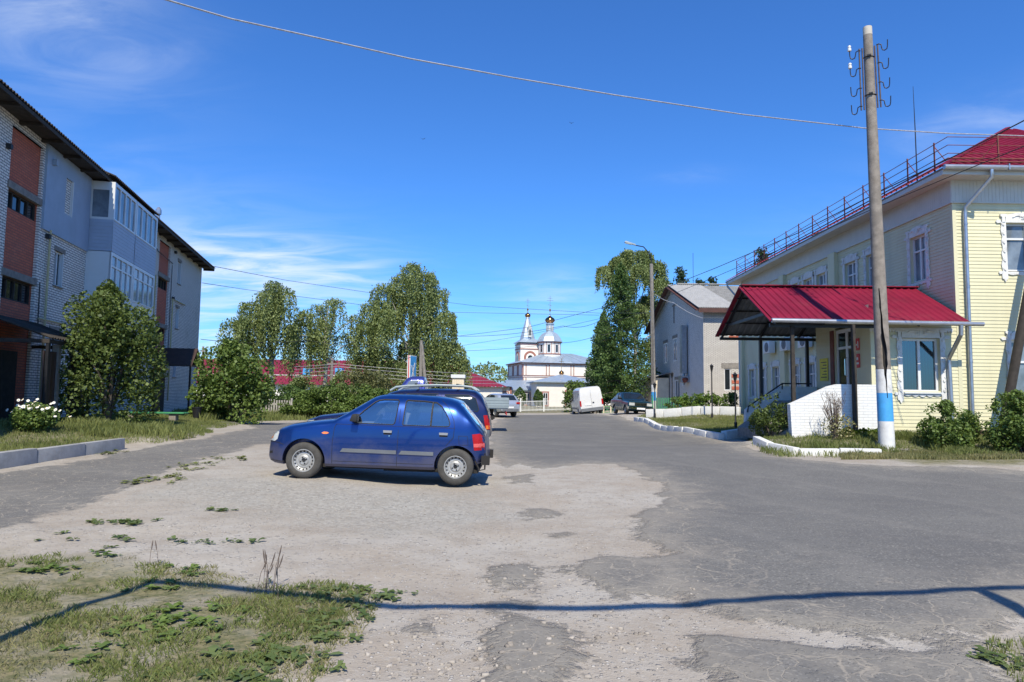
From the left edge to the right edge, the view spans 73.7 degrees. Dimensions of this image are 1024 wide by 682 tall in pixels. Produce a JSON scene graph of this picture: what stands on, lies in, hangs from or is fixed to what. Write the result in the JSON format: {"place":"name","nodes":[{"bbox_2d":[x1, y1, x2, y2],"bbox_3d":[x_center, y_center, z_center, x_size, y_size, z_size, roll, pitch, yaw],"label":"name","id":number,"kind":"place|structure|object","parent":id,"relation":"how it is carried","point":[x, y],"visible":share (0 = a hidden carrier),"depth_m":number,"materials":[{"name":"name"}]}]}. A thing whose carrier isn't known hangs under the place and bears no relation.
{"place":"outdoors","nodes":[
{"label":"outdoors","id":0,"kind":"place"},
{"bbox_2d":[0,420,298,536],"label":"side road","id":1,"kind":"structure","parent":0,"point":[41,496],"depth_m":10.84,"materials":[{"name":"asphalt"}]},
{"bbox_2d":[95,449,246,483],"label":"lane edge weeds","id":2,"kind":"object","parent":1,"relation":"on","point":[177,477],"visible":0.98,"depth_m":11.75,"materials":[{"name":"green plant"}]},
{"bbox_2d":[172,407,319,421],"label":"back grass","id":3,"kind":"structure","parent":0,"point":[270,415],"depth_m":33.48,"materials":[{"name":"plant"}]},
{"bbox_2d":[0,405,1023,681],"bbox_3d":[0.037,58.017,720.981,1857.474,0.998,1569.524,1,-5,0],"label":"ground","id":4,"kind":"structure","parent":0,"point":[310,553],"depth_m":6.71,"materials":[{"name":"soil"}]},
{"bbox_2d":[0,448,36,468],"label":"kerb block","id":5,"kind":"structure","parent":4,"relation":"on","point":[17,457],"depth_m":12.04,"materials":[{"name":"concrete"}]},
{"bbox_2d":[6,398,70,431],"bbox_3d":[-11.199,1.754,16.064,1.291,0.825,0.904,-1,-5,25],"label":"daisy clump","id":6,"kind":"object","parent":4,"relation":"on","point":[36,416],"visible":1,"depth_m":15.91,"materials":[{"name":"green plant"}]},
{"bbox_2d":[37,443,84,462],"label":"kerb block","id":7,"kind":"structure","parent":4,"relation":"on","point":[46,454],"depth_m":13.12,"materials":[{"name":"concrete"}]},
{"bbox_2d":[0,416,204,440],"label":"tall grass","id":8,"kind":"structure","parent":4,"relation":"on","point":[109,426],"depth_m":17.11,"materials":[{"name":"plant"}]},
{"bbox_2d":[83,438,124,455],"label":"kerb block","id":9,"kind":"structure","parent":4,"relation":"on","point":[99,446],"depth_m":14.47,"materials":[{"name":"concrete"}]},
{"bbox_2d":[0,79,214,420],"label":"apartment building","id":10,"kind":"structure","parent":4,"relation":"on","point":[75,220],"depth_m":22.03,"materials":[{"name":"brick"}]},
{"bbox_2d":[0,350,17,419],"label":"door","id":11,"kind":"structure","parent":10,"relation":"in","point":[8,359],"depth_m":18.82,"materials":[{"name":"wood"}]},
{"bbox_2d":[1,276,29,304],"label":"window","id":12,"kind":"structure","parent":10,"relation":"in","point":[13,290],"depth_m":19.48,"materials":[{"name":"black glass"}]},
{"bbox_2d":[7,189,34,220],"bbox_3d":[-14.118,-3.885,19.541,0.459,0.520,1.812,1,-5,0],"label":"window","id":13,"kind":"structure","parent":10,"relation":"in","point":[16,203],"depth_m":19.67,"materials":[{"name":"black glass"}]},
{"bbox_2d":[53,251,60,285],"bbox_3d":[-14.652,-2.308,21.874,0.169,1.110,0.638,1,-5,-6],"label":"window","id":14,"kind":"structure","parent":10,"relation":"in","point":[57,255],"depth_m":22.02,"materials":[{"name":"glass"}]},
{"bbox_2d":[159,375,164,414],"bbox_3d":[-17.320,2.702,33.717,0.045,2.100,0.851,2,-5,-13],"label":"door","id":15,"kind":"structure","parent":10,"relation":"in","point":[161,404],"depth_m":33.82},
{"bbox_2d":[204,283,573,314],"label":"overhead wire","id":16,"kind":"object","parent":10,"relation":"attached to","point":[382,306],"visible":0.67,"depth_m":71.09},
{"bbox_2d":[213,266,591,312],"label":"overhead wire","id":17,"kind":"object","parent":10,"relation":"attached to","point":[370,292],"visible":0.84,"depth_m":67.21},
{"bbox_2d":[58,279,168,422],"bbox_3d":[-11.509,0.332,19.609,3.107,4.286,2.888,1,-5,0],"label":"lilac bush","id":18,"kind":"object","parent":4,"relation":"on","point":[108,334],"visible":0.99,"depth_m":19.30,"materials":[{"name":"green plant"}]},
{"bbox_2d":[0,413,256,450],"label":"lawn grass","id":19,"kind":"structure","parent":4,"relation":"on","point":[183,419],"depth_m":16.20,"materials":[{"name":"plant"}]},
{"bbox_2d":[6,545,251,664],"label":"broadleaf weeds","id":20,"kind":"object","parent":4,"relation":"on","point":[164,619],"visible":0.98,"depth_m":4.39,"materials":[{"name":"green plant"}]},
{"bbox_2d":[34,506,264,543],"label":"broadleaf weeds","id":21,"kind":"object","parent":4,"relation":"on","point":[132,522],"visible":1,"depth_m":6.83,"materials":[{"name":"green plant"}]},
{"bbox_2d":[126,411,188,420],"bbox_3d":[-12.541,2.653,23.853,2.300,0.349,0.370,1,-5,0],"label":"garden bench","id":22,"kind":"object","parent":4,"relation":"on","point":[173,416],"visible":0.42,"depth_m":23.73,"materials":[{"name":"green paint"}]},
{"bbox_2d":[0,551,386,681],"bbox_3d":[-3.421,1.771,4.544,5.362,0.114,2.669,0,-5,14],"label":"green turf","id":23,"kind":"structure","parent":4,"relation":"on","point":[15,594],"depth_m":4.26,"materials":[{"name":"green plant"}]},
{"bbox_2d":[149,540,283,592],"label":"seed stems","id":24,"kind":"object","parent":4,"relation":"on","point":[265,562],"visible":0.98,"depth_m":5.18,"materials":[{"name":"plant"}]},
{"bbox_2d":[189,337,276,424],"bbox_3d":[-11.435,1.639,28.044,3.296,3.645,3.063,3,-5,-25],"label":"maple shrub","id":25,"kind":"object","parent":4,"relation":"on","point":[219,391],"visible":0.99,"depth_m":27.37,"materials":[{"name":"green plant"}]},
{"bbox_2d":[213,280,330,385],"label":"birch tree","id":26,"kind":"object","parent":4,"relation":"on","point":[268,320],"visible":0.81,"depth_m":49.13,"materials":[{"name":"green plant"}]},
{"bbox_2d":[260,398,292,411],"bbox_3d":[-14.013,3.876,39.845,2.400,1.100,0.120,1,-5,0],"label":"picket fence","id":27,"kind":"object","parent":4,"relation":"on","point":[276,403],"visible":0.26,"depth_m":39.80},
{"bbox_2d":[141,583,417,681],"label":"broadleaf weeds","id":28,"kind":"object","parent":4,"relation":"on","point":[270,655],"visible":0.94,"depth_m":3.98,"materials":[{"name":"green plant"}]},
{"bbox_2d":[261,382,302,409],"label":"dark bush","id":29,"kind":"object","parent":4,"relation":"on","point":[282,389],"visible":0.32,"depth_m":43.68,"materials":[{"name":"green plant"}]},
{"bbox_2d":[287,374,316,391],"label":"garden shrub","id":30,"kind":"object","parent":4,"relation":"on","point":[300,381],"visible":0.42,"depth_m":46.76,"materials":[{"name":"green plant"}]},
{"bbox_2d":[277,389,327,417],"bbox_3d":[-10.965,3.351,35.882,2.598,1.653,2.274,1,-5,0],"label":"garden shrub","id":31,"kind":"object","parent":4,"relation":"on","point":[301,407],"visible":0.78,"depth_m":35.26,"materials":[{"name":"green plant"}]},
{"bbox_2d":[286,297,372,389],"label":"birch tree","id":32,"kind":"object","parent":4,"relation":"on","point":[327,328],"visible":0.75,"depth_m":52.48,"materials":[{"name":"green plant"}]},
{"bbox_2d":[299,379,359,415],"bbox_3d":[-9.571,3.088,35.789,3.178,2.213,2.386,1,-5,0],"label":"garden shrub","id":33,"kind":"object","parent":4,"relation":"on","point":[338,406],"visible":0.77,"depth_m":35.40,"materials":[{"name":"green plant"}]},
{"bbox_2d":[330,369,355,392],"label":"garden shrub","id":34,"kind":"object","parent":4,"relation":"on","point":[337,377],"visible":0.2,"depth_m":45.51,"materials":[{"name":"green plant"}]},
{"bbox_2d":[196,359,506,399],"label":"long building","id":35,"kind":"structure","parent":4,"relation":"on","point":[486,390],"depth_m":89.74,"materials":[{"name":"red"}]},
{"bbox_2d":[335,382,374,409],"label":"garden shrub","id":36,"kind":"object","parent":4,"relation":"on","point":[355,398],"visible":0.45,"depth_m":36.43,"materials":[{"name":"green plant"}]},
{"bbox_2d":[335,367,395,394],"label":"apple tree","id":37,"kind":"object","parent":4,"relation":"on","point":[375,379],"visible":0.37,"depth_m":41.63,"materials":[{"name":"green plant"}]},
{"bbox_2d":[355,385,391,400],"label":"garden shrub","id":38,"kind":"object","parent":4,"relation":"on","point":[374,392],"visible":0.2,"depth_m":37.62,"materials":[{"name":"green plant"}]},
{"bbox_2d":[269,394,492,484],"bbox_3d":[-2.123,1.578,11.509,3.585,1.388,1.881,2,-4,1],"label":"hatchback","id":39,"kind":"object","parent":4,"relation":"on","point":[455,450],"visible":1,"depth_m":10.75,"materials":[{"name":"blue paint"}]},
{"bbox_2d":[308,383,491,436],"bbox_3d":[-2.773,1.916,17.100,4.520,1.687,2.067,0,-5,0],"label":"estate car","id":40,"kind":"object","parent":4,"relation":"on","point":[474,400],"visible":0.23,"depth_m":16.39,"materials":[{"name":"blue paint"}]},
{"bbox_2d":[348,261,473,391],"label":"birch tree","id":41,"kind":"object","parent":4,"relation":"on","point":[410,299],"visible":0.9,"depth_m":53.68,"materials":[{"name":"green plant"}]},
{"bbox_2d":[407,355,415,377],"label":"billboard","id":42,"kind":"object","parent":4,"relation":"on","point":[411,365],"visible":0.4,"depth_m":46.67,"materials":[{"name":"blue plastic"}]},
{"bbox_2d":[419,340,425,376],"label":"utility pole","id":43,"kind":"object","parent":4,"relation":"on","point":[421,361],"visible":0.35,"depth_m":45.92,"materials":[{"name":"concrete"}]},
{"bbox_2d":[397,376,508,419],"bbox_3d":[-3.125,2.691,29.380,5.942,2.309,2.240,1,-5,-2],"label":"flatbed truck","id":44,"kind":"object","parent":4,"relation":"on","point":[493,403],"visible":0.12,"depth_m":28.57,"materials":[{"name":"paint"}]},
{"bbox_2d":[150,460,756,626],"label":"loose pebbles","id":45,"kind":"object","parent":4,"relation":"on","point":[612,609],"visible":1,"depth_m":7.08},
{"bbox_2d":[451,374,465,388],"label":"gate pillar","id":46,"kind":"structure","parent":4,"relation":"on","point":[458,379],"depth_m":43.55,"materials":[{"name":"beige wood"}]},
{"bbox_2d":[312,360,649,391],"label":"wood","id":47,"kind":"object","parent":4,"relation":"on","point":[485,367],"visible":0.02,"depth_m":222.22,"materials":[{"name":"plant"}]},
{"bbox_2d":[486,393,519,416],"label":"crossover","id":48,"kind":"object","parent":4,"relation":"on","point":[513,409],"visible":0.51,"depth_m":47.47,"materials":[{"name":"silver metal"}]},
{"bbox_2d":[474,380,534,405],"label":"church wing","id":49,"kind":"structure","parent":4,"relation":"on","point":[513,386],"depth_m":91.10,"materials":[{"name":"paint"}]},
{"bbox_2d":[514,387,525,405],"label":"thuja","id":50,"kind":"object","parent":4,"relation":"on","point":[520,390],"visible":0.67,"depth_m":77.40,"materials":[{"name":"green plant"}]},
{"bbox_2d":[519,398,568,411],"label":"railing fence","id":51,"kind":"object","parent":4,"relation":"on","point":[543,409],"visible":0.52,"depth_m":66.01,"materials":[{"name":"white metal"}]},
{"bbox_2d":[505,300,610,404],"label":"church","id":52,"kind":"structure","parent":4,"relation":"on","point":[535,361],"depth_m":104.22,"materials":[{"name":"paint"}]},
{"bbox_2d":[526,358,590,406],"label":"church apse","id":53,"kind":"structure","parent":4,"relation":"on","point":[551,388],"depth_m":83.98,"materials":[{"name":"paint"}]},
{"bbox_2d":[561,380,586,411],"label":"garden shrub","id":54,"kind":"object","parent":4,"relation":"on","point":[571,385],"visible":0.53,"depth_m":62.68,"materials":[{"name":"green plant"}]},
{"bbox_2d":[570,386,603,413],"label":"panel van","id":55,"kind":"object","parent":4,"relation":"on","point":[587,399],"visible":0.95,"depth_m":55.88,"materials":[{"name":"white metal"}]},
{"bbox_2d":[581,313,616,408],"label":"larch tree","id":56,"kind":"object","parent":4,"relation":"on","point":[593,383],"visible":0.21,"depth_m":65.55,"materials":[{"name":"green plant"}]},
{"bbox_2d":[587,262,660,402],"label":"larch tree","id":57,"kind":"object","parent":4,"relation":"on","point":[622,293],"visible":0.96,"depth_m":60.63,"materials":[{"name":"green plant"}]},
{"bbox_2d":[594,248,670,382],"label":"birch tree","id":58,"kind":"object","parent":4,"relation":"on","point":[637,266],"visible":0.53,"depth_m":68.89,"materials":[{"name":"green plant"}]},
{"bbox_2d":[611,392,653,413],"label":"saloon","id":59,"kind":"object","parent":4,"relation":"on","point":[626,402],"visible":0.88,"depth_m":43.24,"materials":[{"name":"teal paint"}]},
{"bbox_2d":[624,241,655,408],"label":"street lamp","id":60,"kind":"object","parent":4,"relation":"on","point":[652,349],"visible":0.84,"depth_m":45.09,"materials":[{"name":"metal"}]},
{"bbox_2d":[462,120,1023,335],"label":"overhead wire","id":61,"kind":"object","parent":60,"relation":"attached to","point":[818,222],"visible":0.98,"depth_m":21.43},
{"bbox_2d":[468,146,1023,344],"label":"overhead wire","id":62,"kind":"object","parent":60,"relation":"attached to","point":[818,232],"visible":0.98,"depth_m":21.45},
{"bbox_2d":[637,372,669,408],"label":"lean to shed","id":63,"kind":"object","parent":4,"relation":"on","point":[662,388],"visible":0.32,"depth_m":58.19,"materials":[{"name":"metal"}]},
{"bbox_2d":[646,409,663,417],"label":"border slab","id":64,"kind":"structure","parent":4,"relation":"on","point":[658,412],"depth_m":37.41,"materials":[{"name":"white paint"}]},
{"bbox_2d":[663,408,681,416],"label":"border slab","id":65,"kind":"structure","parent":4,"relation":"on","point":[674,412],"depth_m":36.91,"materials":[{"name":"white paint"}]},
{"bbox_2d":[663,393,692,408],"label":"herb clump","id":66,"kind":"object","parent":4,"relation":"on","point":[672,400],"visible":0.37,"depth_m":38.83,"materials":[{"name":"green plant"}]},
{"bbox_2d":[673,266,689,282],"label":"pine tree","id":67,"kind":"object","parent":4,"relation":"on","point":[680,274],"visible":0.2,"depth_m":72.65,"materials":[{"name":"green plant"}]},
{"bbox_2d":[677,392,704,406],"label":"herb clump","id":68,"kind":"object","parent":4,"relation":"on","point":[682,401],"visible":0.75,"depth_m":37.26,"materials":[{"name":"green plant"}]},
{"bbox_2d":[682,406,700,415],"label":"border slab","id":69,"kind":"structure","parent":4,"relation":"on","point":[692,410],"depth_m":36.37,"materials":[{"name":"white paint"}]},
{"bbox_2d":[644,283,739,406],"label":"gable house","id":70,"kind":"structure","parent":4,"relation":"on","point":[690,349],"depth_m":51.66,"materials":[{"name":"paint"}]},
{"bbox_2d":[724,369,730,389],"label":"window","id":71,"kind":"structure","parent":70,"relation":"in","point":[727,374],"depth_m":48.03,"materials":[{"name":"white plastic"}]},
{"bbox_2d":[693,391,723,405],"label":"herb clump","id":72,"kind":"object","parent":4,"relation":"on","point":[717,399],"visible":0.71,"depth_m":36.73,"materials":[{"name":"green plant"}]},
{"bbox_2d":[701,406,719,414],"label":"border slab","id":73,"kind":"structure","parent":4,"relation":"on","point":[707,410],"depth_m":35.79,"materials":[{"name":"white paint"}]},
{"bbox_2d":[720,392,738,406],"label":"herb clump","id":74,"kind":"object","parent":4,"relation":"on","point":[731,399],"visible":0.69,"depth_m":37.75,"materials":[{"name":"green plant"}]},
{"bbox_2d":[720,406,740,415],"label":"border slab","id":75,"kind":"structure","parent":4,"relation":"on","point":[726,410],"depth_m":35.20,"materials":[{"name":"white paint"}]},
{"bbox_2d":[721,429,743,438],"bbox_3d":[7.861,3.311,24.007,1.385,0.404,0.256,0,-5,-39],"label":"kerb stone","id":76,"kind":"object","parent":4,"relation":"on","point":[731,434],"visible":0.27,"depth_m":23.68,"materials":[{"name":"white paint"}]},
{"bbox_2d":[732,372,737,426],"bbox_3d":[8.804,2.334,26.908,0.240,2.245,0.208,1,-5,0],"label":"garden lamp","id":77,"kind":"object","parent":4,"relation":"on","point":[735,379],"visible":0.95,"depth_m":26.91,"materials":[{"name":"black metal"}]},
{"bbox_2d":[750,247,771,264],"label":"pine tree","id":78,"kind":"object","parent":4,"relation":"on","point":[762,253],"visible":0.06,"depth_m":60.65,"materials":[{"name":"green plant"}]},
{"bbox_2d":[753,436,772,447],"bbox_3d":[6.561,2.729,17.858,0.210,0.324,0.887,2,2,-3],"label":"kerb stone","id":79,"kind":"object","parent":4,"relation":"on","point":[759,440],"visible":0.46,"depth_m":17.83,"materials":[{"name":"white paint"}]},
{"bbox_2d":[747,392,790,437],"bbox_3d":[7.790,2.292,20.221,1.572,1.608,1.550,1,-5,0],"label":"garden bush","id":80,"kind":"object","parent":4,"relation":"on","point":[779,418],"visible":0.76,"depth_m":20.05,"materials":[{"name":"green plant"}]},
{"bbox_2d":[768,443,798,454],"bbox_3d":[6.748,2.744,16.994,0.223,0.306,0.858,6,-2,-22],"label":"kerb stone","id":81,"kind":"object","parent":4,"relation":"on","point":[791,448],"visible":0.46,"depth_m":16.82,"materials":[{"name":"white paint"}]},
{"bbox_2d":[751,440,874,457],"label":"kerb grass","id":82,"kind":"structure","parent":4,"relation":"on","point":[767,449],"depth_m":16.30,"materials":[{"name":"plant"}]},
{"bbox_2d":[799,448,838,455],"bbox_3d":[7.423,2.742,16.514,0.898,0.280,0.209,-2,-5,10],"label":"kerb stone","id":83,"kind":"object","parent":4,"relation":"on","point":[813,450],"visible":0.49,"depth_m":16.44,"materials":[{"name":"white paint"}]},
{"bbox_2d":[820,389,856,439],"bbox_3d":[8.611,1.948,18.014,0.963,1.407,0.710,1,-5,0],"label":"dry shrub","id":84,"kind":"object","parent":4,"relation":"on","point":[834,427],"visible":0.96,"depth_m":17.98,"materials":[{"name":"brown plant"}]},
{"bbox_2d":[838,427,877,436],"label":"iris leaves","id":85,"kind":"object","parent":4,"relation":"on","point":[860,430],"visible":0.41,"depth_m":18.25,"materials":[{"name":"plant"}]},
{"bbox_2d":[839,448,881,452],"bbox_3d":[8.323,2.716,16.315,0.898,0.289,0.204,-1,-3,15],"label":"kerb stone","id":86,"kind":"object","parent":4,"relation":"on","point":[863,449],"visible":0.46,"depth_m":16.28,"materials":[{"name":"white paint"}]},
{"bbox_2d":[715,91,1023,437],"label":"office building","id":87,"kind":"structure","parent":4,"relation":"on","point":[798,320],"depth_m":20.38,"materials":[{"name":"yellow"}]},
{"bbox_2d":[165,0,1023,135],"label":"overhead wire","id":88,"kind":"object","parent":87,"relation":"attached to","point":[545,82],"visible":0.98,"depth_m":15.64,"materials":[{"name":"metal"}]},
{"bbox_2d":[751,370,754,396],"bbox_3d":[13.174,2.281,37.098,0.059,1.500,0.840,1,-5,0],"label":"window","id":89,"kind":"structure","parent":87,"relation":"in","point":[752,371],"depth_m":37.41,"materials":[{"name":"glass"}]},
{"bbox_2d":[809,363,814,386],"bbox_3d":[13.181,1.708,29.821,0.059,1.500,0.840,1,-5,0],"label":"window","id":90,"kind":"structure","parent":87,"relation":"in","point":[811,366],"depth_m":29.98,"materials":[{"name":"glass"}]},
{"bbox_2d":[836,328,855,383],"bbox_3d":[10.556,0.742,21.543,0.152,2.260,1.330,1,-5,0],"label":"door","id":91,"kind":"structure","parent":87,"relation":"in","point":[843,337],"depth_m":21.79,"materials":[{"name":"white plastic"}]},
{"bbox_2d":[847,262,855,285],"bbox_3d":[13.229,-2.311,26.426,0.059,1.480,0.840,1,-5,0],"label":"window","id":92,"kind":"structure","parent":87,"relation":"in","point":[850,267],"depth_m":26.63,"materials":[{"name":"glass"}]},
{"bbox_2d":[913,234,925,281],"bbox_3d":[13.233,-2.657,22.040,0.059,1.480,0.840,1,-5,0],"label":"window","id":93,"kind":"structure","parent":87,"relation":"in","point":[919,259],"depth_m":22.19,"materials":[{"name":"glass"}]},
{"bbox_2d":[902,338,938,390],"bbox_3d":[11.992,0.719,20.138,1.100,1.580,0.059,1,-5,0],"label":"window","id":94,"kind":"structure","parent":87,"relation":"in","point":[920,362],"depth_m":20.15,"materials":[{"name":"glass"}]},
{"bbox_2d":[1006,224,1023,270],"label":"window","id":95,"kind":"structure","parent":87,"relation":"in","point":[1014,232],"depth_m":20.41,"materials":[{"name":"glass"}]},
{"bbox_2d":[1011,340,1023,392],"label":"window","id":96,"kind":"structure","parent":87,"relation":"in","point":[1020,382],"depth_m":20.11,"materials":[{"name":"white plastic"}]},
{"bbox_2d":[847,25,894,448],"bbox_3d":[9.315,-2.568,17.600,0.958,11.446,0.410,-1,-5,16],"label":"concrete pole","id":97,"kind":"object","parent":4,"relation":"on","point":[885,419],"visible":0.99,"depth_m":17.46,"materials":[{"name":"grey concrete"}]},
{"bbox_2d":[916,399,984,447],"bbox_3d":[11.043,2.134,17.174,1.542,1.363,1.244,1,-5,0],"label":"garden bush","id":98,"kind":"object","parent":4,"relation":"on","point":[958,429],"visible":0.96,"depth_m":16.98,"materials":[{"name":"green plant"}]},
{"bbox_2d":[981,389,1023,452],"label":"garden bush","id":99,"kind":"object","parent":4,"relation":"on","point":[1009,430],"visible":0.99,"depth_m":16.46,"materials":[{"name":"green plant"}]},
{"bbox_2d":[986,633,1023,681],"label":"corner turf","id":100,"kind":"structure","parent":4,"relation":"on","point":[1002,650],"depth_m":4.08,"materials":[{"name":"green plant"}]},
{"bbox_2d":[1000,290,1023,414],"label":"timber pole","id":101,"kind":"object","parent":4,"relation":"on","point":[1014,365],"visible":0.48,"depth_m":19.42,"materials":[{"name":"wood"}]},
{"bbox_2d":[0,0,1023,386],"label":"sky","id":102,"kind":"structure","parent":0,"point":[274,153],"materials":[{"name":"blue"}]},
{"bbox_2d":[342,413,1023,681],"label":"road","id":103,"kind":"structure","parent":0,"point":[835,571],"depth_m":5.67,"materials":[{"name":"asphalt"}]},
{"bbox_2d":[336,555,690,681],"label":"loose pebbles","id":104,"kind":"object","parent":103,"relation":"on","point":[475,657],"visible":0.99,"depth_m":4.01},
{"bbox_2d":[706,431,723,438],"bbox_3d":[7.093,3.352,23.841,0.225,0.334,1.020,2,-4,-8],"label":"kerb stone","id":105,"kind":"object","parent":103,"relation":"on","point":[713,435],"visible":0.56,"depth_m":23.67,"materials":[{"name":"white paint"}]},
{"bbox_2d":[965,640,1023,668],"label":"broadleaf weeds","id":106,"kind":"object","parent":103,"relation":"on","point":[994,659],"visible":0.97,"depth_m":3.95,"materials":[{"name":"green plant"}]},
{"bbox_2d":[637,413,1023,454],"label":"lawn grass","id":107,"kind":"structure","parent":0,"point":[723,423],"depth_m":27.05,"materials":[{"name":"plant"}]},
{"bbox_2d":[763,428,1018,455],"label":"tall grass","id":108,"kind":"structure","parent":0,"point":[915,438],"depth_m":17.20,"materials":[{"name":"plant"}]},
{"bbox_2d":[838,448,1023,459],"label":"verge grass","id":109,"kind":"structure","parent":0,"point":[916,454],"depth_m":15.50,"materials":[{"name":"plant"}]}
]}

